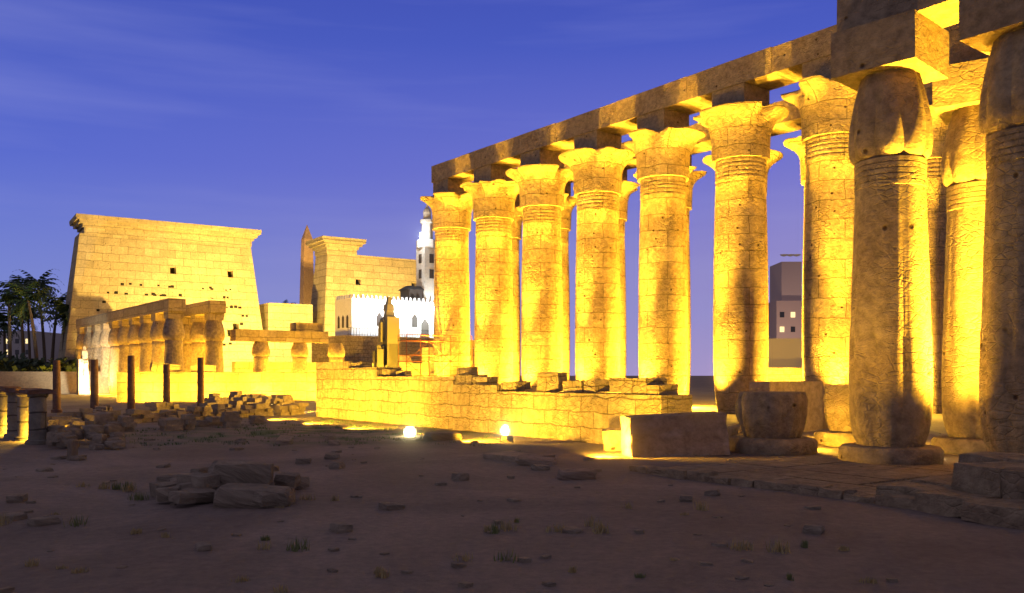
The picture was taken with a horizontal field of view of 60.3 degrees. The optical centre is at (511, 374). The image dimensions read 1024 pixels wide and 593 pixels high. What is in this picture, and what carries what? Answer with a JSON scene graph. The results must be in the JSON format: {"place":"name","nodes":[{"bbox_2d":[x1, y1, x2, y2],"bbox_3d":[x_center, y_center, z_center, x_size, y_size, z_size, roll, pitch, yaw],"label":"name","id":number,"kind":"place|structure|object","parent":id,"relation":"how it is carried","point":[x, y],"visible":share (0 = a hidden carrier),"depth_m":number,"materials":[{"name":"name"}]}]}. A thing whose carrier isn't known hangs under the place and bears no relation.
{"place":"outdoors","nodes":[
{"label":"outdoors","id":0,"kind":"place"},
{"bbox_2d":[0,371,109,393],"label":"wall","id":1,"kind":"structure","parent":0,"point":[43,380],"depth_m":103.29,"materials":[{"name":"beige stone"}]},
{"bbox_2d":[117,362,315,401],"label":"court walls","id":2,"kind":"structure","parent":0,"point":[183,386],"depth_m":73.42,"materials":[{"name":"stone"}]},
{"bbox_2d":[312,335,433,362],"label":"mosque terrace","id":3,"kind":"structure","parent":0,"point":[359,348],"depth_m":115.59,"materials":[{"name":"beige stone"}]},
{"bbox_2d":[335,254,433,337],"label":"mosque","id":4,"kind":"structure","parent":3,"relation":"on","point":[360,313],"depth_m":121.54,"materials":[{"name":"white paint"}]},
{"bbox_2d":[367,233,433,309],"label":"white lamps","id":5,"kind":"object","parent":4,"relation":"attached to","point":[422,235],"visible":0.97,"depth_m":124.81,"materials":[{"name":"white glass"}]},
{"bbox_2d":[416,204,434,301],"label":"minaret","id":6,"kind":"object","parent":4,"relation":"attached to","point":[425,247],"visible":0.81,"depth_m":126.05,"materials":[{"name":"paint"}]},
{"bbox_2d":[0,0,836,375],"label":"sky","id":7,"kind":"structure","parent":0,"point":[278,118],"materials":[{"name":"blue"}]},
{"bbox_2d":[47,376,953,556],"bbox_3d":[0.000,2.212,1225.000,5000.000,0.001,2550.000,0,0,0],"label":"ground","id":8,"kind":"structure","parent":0,"point":[702,391],"depth_m":43.71,"materials":[{"name":"beige stone"}]},
{"bbox_2d":[0,331,60,362],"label":"building","id":9,"kind":"structure","parent":8,"relation":"on","point":[48,341],"depth_m":303.66,"materials":[{"name":"grey"}]},
{"bbox_2d":[0,351,76,371],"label":"hedge","id":10,"kind":"object","parent":8,"relation":"on","point":[16,364],"visible":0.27,"depth_m":115.36,"materials":[{"name":"green plant"}]},
{"bbox_2d":[76,346,89,393],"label":"statue","id":11,"kind":"object","parent":8,"relation":"on","point":[83,386],"visible":0.99,"depth_m":99.45,"materials":[{"name":"stone"}]},
{"bbox_2d":[51,355,203,412],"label":"posts","id":12,"kind":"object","parent":8,"relation":"on","point":[56,400],"depth_m":52.19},
{"bbox_2d":[58,213,415,371],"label":"pylon","id":13,"kind":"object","parent":8,"relation":"on","point":[110,254],"depth_m":133.19,"materials":[{"name":"beige stone"}]},
{"bbox_2d":[76,318,472,393],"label":"columns","id":14,"kind":"structure","parent":8,"relation":"on","point":[175,342],"depth_m":91.10,"materials":[{"name":"beige stone"}]},
{"bbox_2d":[76,298,473,374],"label":"court beams","id":15,"kind":"structure","parent":14,"relation":"on","point":[168,308],"depth_m":91.94,"materials":[{"name":"beige stone"}]},
{"bbox_2d":[299,226,313,304],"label":"obelisk","id":16,"kind":"object","parent":8,"relation":"on","point":[306,274],"visible":0.38,"depth_m":153.98,"materials":[{"name":"stone"}]},
{"bbox_2d":[381,343,399,366],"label":"statue pedestal","id":17,"kind":"object","parent":8,"relation":"on","point":[394,347],"visible":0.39,"depth_m":85.21,"materials":[{"name":"beige stone"}]},
{"bbox_2d":[373,345,383,366],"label":"statue","id":18,"kind":"object","parent":17,"relation":"attached to","point":[378,356],"visible":0.74,"depth_m":83.57,"materials":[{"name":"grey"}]},
{"bbox_2d":[378,297,400,366],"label":"colossus","id":19,"kind":"object","parent":17,"relation":"on","point":[388,327],"visible":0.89,"depth_m":85.18,"materials":[{"name":"grey"}]},
{"bbox_2d":[398,334,471,376],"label":"scaffold","id":20,"kind":"object","parent":8,"relation":"on","point":[450,361],"visible":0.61,"depth_m":72.09,"materials":[{"name":"brown metal"}]},
{"bbox_2d":[404,425,508,435],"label":"floodlights","id":21,"kind":"object","parent":8,"relation":"on","point":[409,431],"visible":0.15,"depth_m":31.35,"materials":[{"name":"white glass"}]},
{"bbox_2d":[0,391,940,592],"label":"rubble","id":22,"kind":"object","parent":8,"relation":"on","point":[226,483],"visible":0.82,"depth_m":19.66,"materials":[{"name":"beige stone"}]},
{"bbox_2d":[316,361,691,444],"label":"front wall","id":23,"kind":"structure","parent":8,"relation":"on","point":[469,399],"depth_m":33.12,"materials":[{"name":"stone"}]},
{"bbox_2d":[483,381,828,480],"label":"fallen blocks","id":24,"kind":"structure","parent":8,"relation":"on","point":[692,434],"depth_m":23.61,"materials":[{"name":"beige stone"}]},
{"bbox_2d":[768,301,801,337],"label":"apartment","id":25,"kind":"structure","parent":8,"relation":"on","point":[776,321],"depth_m":260.00,"materials":[{"name":"grey"}]},
{"bbox_2d":[770,262,801,301],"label":"building","id":26,"kind":"structure","parent":25,"relation":"on","point":[785,281],"depth_m":262.00,"materials":[{"name":"beige concrete"}]},
{"bbox_2d":[780,312,794,331],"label":"lit windows","id":27,"kind":"structure","parent":25,"relation":"attached to","point":[792,315],"depth_m":259.90,"materials":[{"name":"yellow glass"}]},
{"bbox_2d":[780,254,800,256],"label":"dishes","id":28,"kind":"object","parent":25,"relation":"on","point":[790,255],"visible":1,"depth_m":261.24,"materials":[{"name":"grey metal"}]},
{"bbox_2d":[0,429,1023,592],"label":"ground","id":29,"kind":"structure","parent":0,"point":[913,551],"depth_m":12.40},
{"bbox_2d":[0,392,48,444],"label":"column stumps","id":30,"kind":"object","parent":29,"relation":"on","point":[23,417],"depth_m":29.07,"materials":[{"name":"grey stone"}]},
{"bbox_2d":[0,386,55,393],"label":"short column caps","id":31,"kind":"object","parent":30,"relation":"on","point":[17,389],"depth_m":27.73,"materials":[{"name":"stone"}]},
{"bbox_2d":[125,420,505,445],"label":"green grass","id":32,"kind":"structure","parent":29,"relation":"on","point":[346,438],"depth_m":32.19,"materials":[{"name":"green"}]},
{"bbox_2d":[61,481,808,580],"bbox_3d":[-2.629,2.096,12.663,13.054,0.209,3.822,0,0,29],"label":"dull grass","id":33,"kind":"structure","parent":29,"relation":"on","point":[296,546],"depth_m":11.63,"materials":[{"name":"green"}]},
{"bbox_2d":[0,481,877,592],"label":"dry grass","id":34,"kind":"structure","parent":29,"relation":"on","point":[508,527],"depth_m":11.16,"materials":[{"name":"brown plant"}]},
{"bbox_2d":[727,28,1023,464],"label":"sun court columns","id":35,"kind":"structure","parent":29,"relation":"on","point":[878,408],"depth_m":21.29,"materials":[{"name":"beige stone"}]},
{"bbox_2d":[831,0,1023,124],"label":"sun court beams","id":36,"kind":"structure","parent":35,"relation":"on","point":[944,47],"depth_m":21.33,"materials":[{"name":"beige stone"}]},
{"bbox_2d":[420,75,948,413],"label":"columns","id":37,"kind":"structure","parent":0,"point":[742,159],"depth_m":54.63,"materials":[{"name":"beige stone"}]},
{"bbox_2d":[431,24,932,206],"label":"colonnade beams","id":38,"kind":"structure","parent":37,"relation":"on","point":[758,75],"depth_m":55.75,"materials":[{"name":"beige stone"}]},
{"bbox_2d":[768,338,801,367],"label":"dark wall","id":39,"kind":"structure","parent":0,"point":[784,352],"depth_m":120.00,"materials":[{"name":"grey"}]},
{"bbox_2d":[768,368,802,380],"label":"lit wall","id":40,"kind":"structure","parent":0,"point":[784,374],"depth_m":99.50,"materials":[{"name":"stone"}]},
{"bbox_2d":[628,452,1023,529],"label":"paving","id":41,"kind":"structure","parent":0,"point":[986,488],"depth_m":15.66,"materials":[{"name":"stone"}]}
]}

